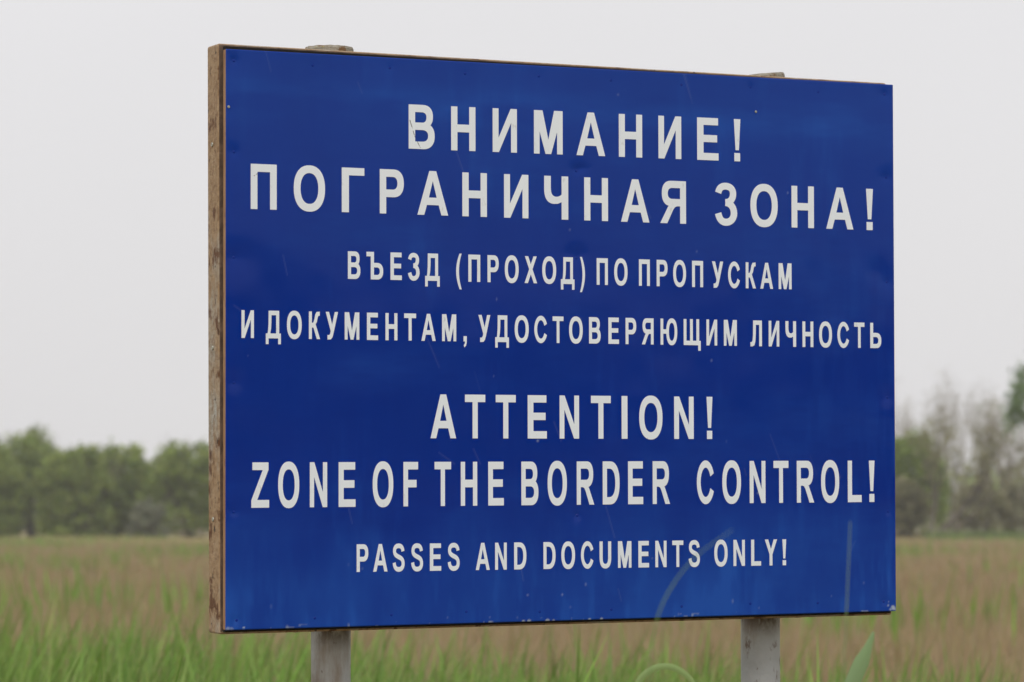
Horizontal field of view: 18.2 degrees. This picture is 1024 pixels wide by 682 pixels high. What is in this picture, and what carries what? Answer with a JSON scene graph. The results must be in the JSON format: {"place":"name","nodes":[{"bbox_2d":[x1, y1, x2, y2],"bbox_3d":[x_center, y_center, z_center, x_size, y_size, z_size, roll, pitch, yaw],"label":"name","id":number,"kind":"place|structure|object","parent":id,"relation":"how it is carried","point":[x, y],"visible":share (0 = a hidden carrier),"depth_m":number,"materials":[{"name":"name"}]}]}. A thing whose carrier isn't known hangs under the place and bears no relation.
{"place":"outdoors","nodes":[
{"label":"outdoors","id":0,"kind":"place"},
{"bbox_2d":[0,581,1023,681],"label":"green grass","id":1,"kind":"structure","parent":0,"point":[188,669],"depth_m":22.29,"materials":[{"name":"green plant"}]},
{"bbox_2d":[0,0,1023,515],"label":"sky","id":2,"kind":"structure","parent":0,"point":[104,103],"materials":[{"name":"white"}]},
{"bbox_2d":[7,528,1023,681],"bbox_3d":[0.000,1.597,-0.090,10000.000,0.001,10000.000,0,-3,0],"label":"ground","id":3,"kind":"structure","parent":0,"point":[206,535],"depth_m":45.75,"materials":[{"name":"soil"}]},
{"bbox_2d":[0,435,34,537],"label":"willow tree","id":4,"kind":"object","parent":3,"relation":"on","point":[12,479],"visible":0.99,"depth_m":243.54,"materials":[{"name":"green plant"}]},
{"bbox_2d":[0,422,73,537],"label":"willow tree","id":5,"kind":"object","parent":3,"relation":"on","point":[29,448],"visible":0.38,"depth_m":249.42,"materials":[{"name":"green plant"}]},
{"bbox_2d":[31,442,124,538],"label":"willow tree","id":6,"kind":"object","parent":3,"relation":"on","point":[78,484],"visible":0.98,"depth_m":241.47,"materials":[{"name":"green plant"}]},
{"bbox_2d":[78,437,152,537],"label":"willow tree","id":7,"kind":"object","parent":3,"relation":"on","point":[133,462],"visible":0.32,"depth_m":246.38,"materials":[{"name":"green plant"}]},
{"bbox_2d":[124,496,171,537],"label":"shrub","id":8,"kind":"object","parent":3,"relation":"on","point":[142,517],"visible":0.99,"depth_m":236.35,"materials":[{"name":"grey plant"}]},
{"bbox_2d":[128,464,171,537],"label":"willow tree","id":9,"kind":"object","parent":3,"relation":"on","point":[164,498],"visible":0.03,"depth_m":251.76,"materials":[{"name":"green plant"}]},
{"bbox_2d":[135,433,208,538],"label":"willow tree","id":10,"kind":"object","parent":3,"relation":"on","point":[174,468],"visible":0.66,"depth_m":243.18,"materials":[{"name":"green plant"}]},
{"bbox_2d":[0,568,1023,681],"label":"dry reeds","id":11,"kind":"object","parent":3,"relation":"on","point":[954,646],"visible":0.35,"depth_m":36.09,"materials":[{"name":"beige plant"}]},
{"bbox_2d":[0,534,1023,605],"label":"reeds","id":12,"kind":"object","parent":3,"relation":"on","point":[931,565],"visible":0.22,"depth_m":90.11,"materials":[{"name":"beige plant"}]},
{"bbox_2d":[0,532,1023,658],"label":"green shoots","id":13,"kind":"object","parent":3,"relation":"on","point":[74,593],"visible":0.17,"depth_m":52.15,"materials":[{"name":"green plant"}]},
{"bbox_2d":[15,445,1023,530],"bbox_3d":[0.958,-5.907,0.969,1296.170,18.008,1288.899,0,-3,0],"label":"distant wood","id":14,"kind":"object","parent":3,"relation":"on","point":[948,499],"visible":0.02,"depth_m":573.60,"materials":[{"name":"green plant"}]},
{"bbox_2d":[208,44,895,681],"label":"border sign","id":15,"kind":"object","parent":3,"relation":"on","point":[496,342],"visible":1,"depth_m":8.54,"materials":[{"name":"blue plastic"}]},
{"bbox_2d":[635,663,694,681],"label":"reed plant","id":16,"kind":"object","parent":3,"relation":"on","point":[643,675],"visible":0.98,"depth_m":6.80,"materials":[{"name":"green plant"}]},
{"bbox_2d":[648,529,732,681],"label":"reed plant","id":17,"kind":"object","parent":3,"relation":"on","point":[664,600],"visible":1,"depth_m":4.70,"materials":[{"name":"green plant"}]},
{"bbox_2d":[843,521,850,681],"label":"reed plant","id":18,"kind":"object","parent":3,"relation":"on","point":[846,606],"visible":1,"depth_m":5.20,"materials":[{"name":"green plant"}]},
{"bbox_2d":[845,632,873,681],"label":"reed plant","id":19,"kind":"object","parent":3,"relation":"on","point":[858,668],"visible":1,"depth_m":6.30,"materials":[{"name":"green plant"}]},
{"bbox_2d":[895,374,917,536],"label":"bare tree","id":20,"kind":"object","parent":3,"relation":"on","point":[903,424],"visible":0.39,"depth_m":261.79,"materials":[{"name":"grey plant"}]},
{"bbox_2d":[895,475,931,539],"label":"shrub","id":21,"kind":"object","parent":3,"relation":"on","point":[913,505],"visible":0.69,"depth_m":232.85,"materials":[{"name":"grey plant"}]},
{"bbox_2d":[895,427,955,537],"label":"round tree","id":22,"kind":"object","parent":3,"relation":"on","point":[903,452],"visible":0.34,"depth_m":238.47,"materials":[{"name":"green plant"}]},
{"bbox_2d":[914,365,957,528],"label":"bare tree","id":23,"kind":"object","parent":3,"relation":"on","point":[937,415],"visible":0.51,"depth_m":255.04,"materials":[{"name":"grey plant"}]},
{"bbox_2d":[934,369,974,531],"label":"bare tree","id":24,"kind":"object","parent":3,"relation":"on","point":[953,404],"visible":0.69,"depth_m":261.80,"materials":[{"name":"grey plant"}]},
{"bbox_2d":[898,401,1023,533],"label":"leaning willow","id":25,"kind":"object","parent":3,"relation":"on","point":[983,457],"visible":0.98,"depth_m":229.82,"materials":[{"name":"grey plant"}]},
{"bbox_2d":[922,528,1023,540],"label":"green rushes","id":26,"kind":"object","parent":3,"relation":"on","point":[967,534],"visible":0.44,"depth_m":222.63,"materials":[{"name":"green plant"}]},
{"bbox_2d":[950,477,1015,534],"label":"shrub","id":27,"kind":"object","parent":3,"relation":"on","point":[998,504],"visible":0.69,"depth_m":248.80,"materials":[{"name":"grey plant"}]},
{"bbox_2d":[960,368,1005,532],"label":"bare tree","id":28,"kind":"object","parent":3,"relation":"on","point":[974,422],"visible":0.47,"depth_m":253.88,"materials":[{"name":"grey plant"}]},
{"bbox_2d":[983,385,1023,527],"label":"bare tree","id":29,"kind":"object","parent":3,"relation":"on","point":[1000,468],"visible":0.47,"depth_m":261.51,"materials":[{"name":"grey plant"}]},
{"bbox_2d":[993,355,1023,444],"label":"broadleaf tree","id":30,"kind":"object","parent":3,"relation":"on","point":[1016,408],"visible":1,"depth_m":224.70,"materials":[{"name":"green plant"}]},
{"bbox_2d":[993,469,1023,532],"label":"shrub","id":31,"kind":"object","parent":3,"relation":"on","point":[1013,491],"visible":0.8,"depth_m":250.62,"materials":[{"name":"green plant"}]}
]}

